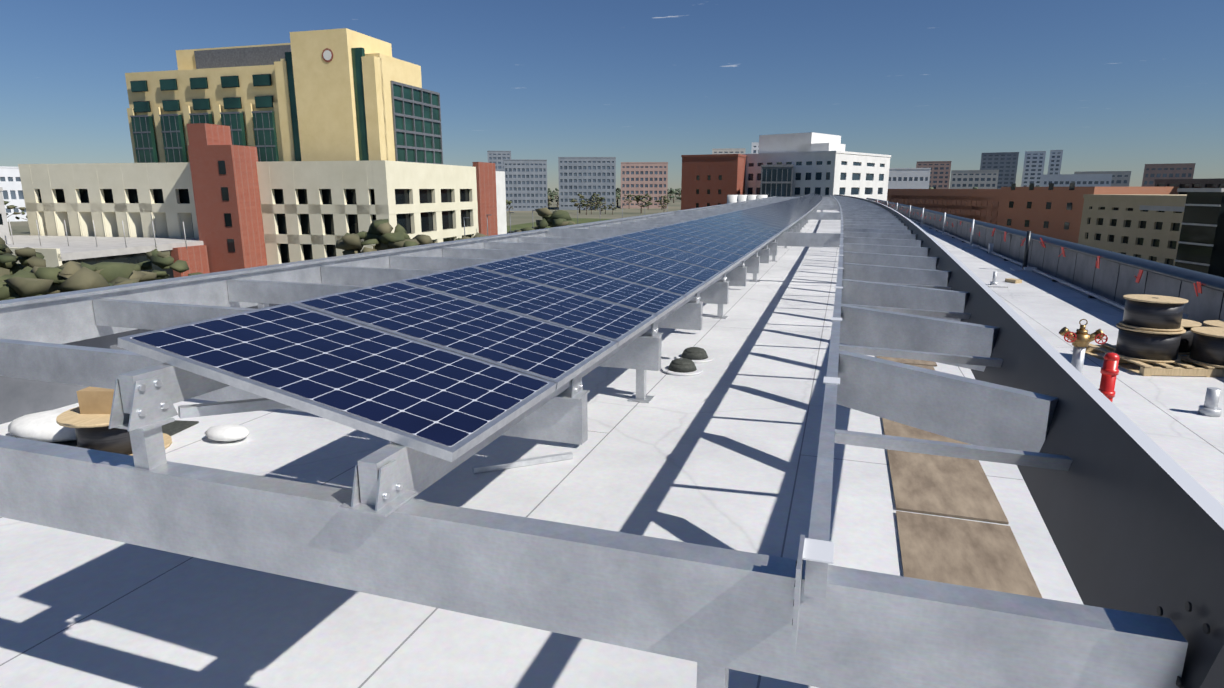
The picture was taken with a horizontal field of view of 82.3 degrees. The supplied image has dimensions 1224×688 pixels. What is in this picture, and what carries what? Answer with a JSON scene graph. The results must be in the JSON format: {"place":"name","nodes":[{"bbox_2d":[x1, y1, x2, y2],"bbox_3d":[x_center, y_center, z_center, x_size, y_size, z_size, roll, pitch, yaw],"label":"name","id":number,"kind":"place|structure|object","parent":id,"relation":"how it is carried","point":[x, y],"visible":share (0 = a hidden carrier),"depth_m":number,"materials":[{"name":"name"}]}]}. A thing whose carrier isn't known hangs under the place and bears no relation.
{"place":"outdoors","nodes":[
{"label":"outdoors","id":0,"kind":"place"},
{"bbox_2d":[8,191,680,235],"bbox_3d":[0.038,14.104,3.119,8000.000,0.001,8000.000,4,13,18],"label":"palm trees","id":1,"kind":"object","parent":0,"point":[22,227],"depth_m":402.06,"materials":[{"name":"green plant"}]},
{"bbox_2d":[0,187,11,243],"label":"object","id":2,"kind":"structure","parent":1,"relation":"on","point":[4,233],"depth_m":112.36,"materials":[{"name":"concrete"}]},
{"bbox_2d":[0,166,27,221],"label":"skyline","id":3,"kind":"structure","parent":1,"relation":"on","point":[11,185],"depth_m":314.87,"materials":[{"name":"white concrete"}]},
{"bbox_2d":[6,123,478,277],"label":"parking garage","id":4,"kind":"structure","parent":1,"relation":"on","point":[218,202],"depth_m":121.96,"materials":[{"name":"paint"}]},
{"bbox_2d":[125,28,506,235],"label":"office building","id":5,"kind":"structure","parent":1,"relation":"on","point":[343,94],"depth_m":170.92,"materials":[{"name":"beige paint"}]},
{"bbox_2d":[0,193,669,300],"bbox_3d":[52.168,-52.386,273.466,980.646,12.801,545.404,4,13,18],"label":"trees","id":6,"kind":"object","parent":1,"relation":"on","point":[31,274],"visible":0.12,"depth_m":57.15,"materials":[{"name":"green plant"}]},
{"bbox_2d":[487,151,510,170],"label":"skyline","id":7,"kind":"structure","parent":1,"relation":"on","point":[496,157],"depth_m":592.61,"materials":[{"name":"grey concrete"}]},
{"bbox_2d":[503,159,547,210],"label":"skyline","id":8,"kind":"structure","parent":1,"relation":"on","point":[526,184],"depth_m":464.53,"materials":[{"name":"grey concrete"}]},
{"bbox_2d":[558,157,615,209],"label":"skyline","id":9,"kind":"structure","parent":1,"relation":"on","point":[586,177],"depth_m":486.38,"materials":[{"name":"grey concrete"}]},
{"bbox_2d":[0,210,1223,687],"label":"roof slab","id":10,"kind":"structure","parent":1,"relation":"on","point":[720,450],"depth_m":5.54,"materials":[{"name":"white concrete"}]},
{"bbox_2d":[0,304,280,423],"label":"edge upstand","id":11,"kind":"object","parent":10,"relation":"on","point":[19,397],"depth_m":7.80,"materials":[{"name":"grey concrete"}]},
{"bbox_2d":[8,386,572,473],"bbox_3d":[-3.337,0.776,6.401,5.775,0.636,1.516,3,13,13],"label":"spool and boxes","id":12,"kind":"object","parent":10,"relation":"on","point":[84,423],"visible":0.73,"depth_m":6.49,"materials":[{"name":"white plastic"}]},
{"bbox_2d":[257,230,801,687],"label":"support posts","id":13,"kind":"object","parent":10,"relation":"on","point":[710,676],"visible":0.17,"depth_m":2.29,"materials":[{"name":"grey metal"}]},
{"bbox_2d":[0,195,1187,687],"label":"steel frame","id":14,"kind":"object","parent":13,"relation":"on","point":[896,297],"visible":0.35,"depth_m":2.77,"materials":[{"name":"grey metal"}]},
{"bbox_2d":[114,264,744,498],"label":"bolts","id":15,"kind":"object","parent":14,"relation":"attached to","point":[159,383],"visible":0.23,"depth_m":2.80,"materials":[{"name":"metal"}]},
{"bbox_2d":[118,195,822,461],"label":"panel frames","id":16,"kind":"structure","parent":14,"relation":"on","point":[441,451],"depth_m":3.36,"materials":[{"name":"silver metal"}]},
{"bbox_2d":[130,193,821,446],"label":"solar panels","id":17,"kind":"object","parent":16,"relation":"attached to","point":[433,394],"visible":0.96,"depth_m":3.96,"materials":[{"name":"blue glass"}]},
{"bbox_2d":[802,196,843,563],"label":"rail tabs","id":18,"kind":"object","parent":14,"relation":"on","point":[816,550],"visible":1,"depth_m":2.00,"materials":[{"name":"silver metal"}]},
{"bbox_2d":[792,560,1209,686],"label":"bolts","id":19,"kind":"object","parent":14,"relation":"attached to","point":[1206,626],"visible":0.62,"depth_m":1.83,"materials":[{"name":"black"}]},
{"bbox_2d":[834,194,1223,687],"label":"edge beam","id":20,"kind":"structure","parent":14,"relation":"attached to","point":[1131,513],"depth_m":2.49,"materials":[{"name":"metal"}]},
{"bbox_2d":[662,347,713,375],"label":"roof drains","id":21,"kind":"object","parent":10,"relation":"on","point":[682,364],"visible":1,"depth_m":9.58,"materials":[{"name":"black metal"}]},
{"bbox_2d":[727,195,767,203],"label":"storage tanks","id":22,"kind":"object","parent":10,"relation":"on","point":[734,198],"visible":0.29,"depth_m":143.50,"materials":[{"name":"white metal"}]},
{"bbox_2d":[876,356,1041,597],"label":"plywood sheets","id":23,"kind":"object","parent":10,"relation":"on","point":[982,555],"visible":0.38,"depth_m":5.20,"materials":[{"name":"brown wood"}]},
{"bbox_2d":[866,198,1223,326],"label":"parapet","id":24,"kind":"structure","parent":10,"relation":"on","point":[1112,277],"depth_m":16.76,"materials":[{"name":"grey metal"}]},
{"bbox_2d":[863,198,1201,296],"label":"flag tape","id":25,"kind":"object","parent":24,"relation":"attached to","point":[1198,288],"visible":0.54,"depth_m":16.19,"materials":[{"name":"red plastic"}]},
{"bbox_2d":[908,218,1188,319],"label":"conduit and boxes","id":26,"kind":"object","parent":10,"relation":"on","point":[1055,279],"visible":0.42,"depth_m":18.73,"materials":[{"name":"grey metal"}]},
{"bbox_2d":[877,199,1221,416],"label":"roof posts","id":27,"kind":"object","parent":10,"relation":"on","point":[1210,408],"visible":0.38,"depth_m":17.87,"materials":[{"name":"grey metal"}]},
{"bbox_2d":[1059,319,1107,373],"bbox_3d":[5.360,0.204,8.062,0.454,1.002,0.306,4,13,18],"label":"standpipe","id":28,"kind":"object","parent":10,"relation":"on","point":[1081,339],"visible":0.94,"depth_m":7.96,"materials":[{"name":"gold metal"}]},
{"bbox_2d":[1098,353,1119,401],"bbox_3d":[4.675,0.544,6.644,0.260,0.951,0.260,4,13,18],"label":"fire hydrant","id":29,"kind":"object","parent":10,"relation":"on","point":[1109,371],"visible":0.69,"depth_m":6.55,"materials":[{"name":"metal"}]},
{"bbox_2d":[1085,294,1223,376],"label":"cable spools","id":30,"kind":"object","parent":10,"relation":"on","point":[1157,329],"visible":1,"depth_m":9.51,"materials":[{"name":"black plastic"}]},
{"bbox_2d":[621,162,667,207],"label":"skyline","id":31,"kind":"structure","parent":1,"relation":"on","point":[643,178],"depth_m":525.40,"materials":[{"name":"brick"}]},
{"bbox_2d":[547,186,1039,206],"bbox_3d":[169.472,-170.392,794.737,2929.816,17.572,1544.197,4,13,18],"label":"tree belt","id":32,"kind":"object","parent":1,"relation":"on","point":[553,194],"visible":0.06,"depth_m":687.53,"materials":[{"name":"green plant"}]},
{"bbox_2d":[888,168,930,188],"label":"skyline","id":33,"kind":"structure","parent":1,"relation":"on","point":[909,178],"depth_m":377.47,"materials":[{"name":"white concrete"}]},
{"bbox_2d":[916,161,951,188],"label":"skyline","id":34,"kind":"structure","parent":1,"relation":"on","point":[940,174],"depth_m":796.93,"materials":[{"name":"concrete"}]},
{"bbox_2d":[950,170,998,188],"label":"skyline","id":35,"kind":"structure","parent":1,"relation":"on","point":[971,179],"depth_m":608.51,"materials":[{"name":"grey concrete"}]},
{"bbox_2d":[887,183,1178,242],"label":"brick garage","id":36,"kind":"structure","parent":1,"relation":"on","point":[1051,210],"depth_m":196.76,"materials":[{"name":"brown brick"}]},
{"bbox_2d":[1047,150,1062,173],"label":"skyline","id":37,"kind":"structure","parent":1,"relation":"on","point":[1055,162],"depth_m":867.08,"materials":[{"name":"grey concrete"}]},
{"bbox_2d":[1042,174,1112,186],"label":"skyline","id":38,"kind":"structure","parent":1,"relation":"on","point":[1084,180],"depth_m":457.30,"materials":[{"name":"grey concrete"}]},
{"bbox_2d":[1074,171,1130,186],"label":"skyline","id":39,"kind":"structure","parent":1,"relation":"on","point":[1120,178],"depth_m":637.04,"materials":[{"name":"grey concrete"}]},
{"bbox_2d":[1078,188,1223,277],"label":"building","id":40,"kind":"structure","parent":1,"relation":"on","point":[1185,231],"depth_m":104.12,"materials":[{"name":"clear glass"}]},
{"bbox_2d":[1154,178,1223,193],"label":"building","id":41,"kind":"structure","parent":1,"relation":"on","point":[1201,183],"depth_m":174.47,"materials":[{"name":"black concrete"}]},
{"bbox_2d":[507,218,611,231],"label":"lawn and roads","id":42,"kind":"structure","parent":0,"point":[533,224],"depth_m":297.59,"materials":[{"name":"green plant"}]},
{"bbox_2d":[463,204,667,235],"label":"lamp posts","id":43,"kind":"object","parent":42,"relation":"on","point":[532,217],"visible":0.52,"depth_m":177.38,"materials":[{"name":"grey metal"}]},
{"bbox_2d":[0,0,1223,190],"label":"sky","id":44,"kind":"structure","parent":0,"point":[1111,85],"materials":[{"name":"blue"}]},
{"bbox_2d":[712,148,745,153],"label":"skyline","id":45,"kind":"structure","parent":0,"point":[730,151],"depth_m":857.39,"materials":[{"name":"white concrete"}]},
{"bbox_2d":[751,142,758,153],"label":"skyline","id":46,"kind":"structure","parent":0,"point":[755,148],"depth_m":898.85,"materials":[{"name":"white concrete"}]},
{"bbox_2d":[681,132,890,209],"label":"end wing","id":47,"kind":"structure","parent":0,"point":[826,165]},
{"bbox_2d":[760,164,793,196],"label":"atrium","id":48,"kind":"object","parent":47,"relation":"attached to","point":[776,180],"visible":0.5,"depth_m":186.22,"materials":[{"name":"glass"}]},
{"bbox_2d":[980,152,1018,188],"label":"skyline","id":49,"kind":"structure","parent":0,"point":[1005,164],"depth_m":853.37,"materials":[{"name":"grey concrete"}]},
{"bbox_2d":[1021,151,1045,186],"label":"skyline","id":50,"kind":"structure","parent":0,"point":[1033,166],"depth_m":879.84,"materials":[{"name":"concrete"}]},
{"bbox_2d":[1141,163,1195,186],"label":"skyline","id":51,"kind":"structure","parent":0,"point":[1152,172],"depth_m":538.89,"materials":[{"name":"concrete"}]}
]}

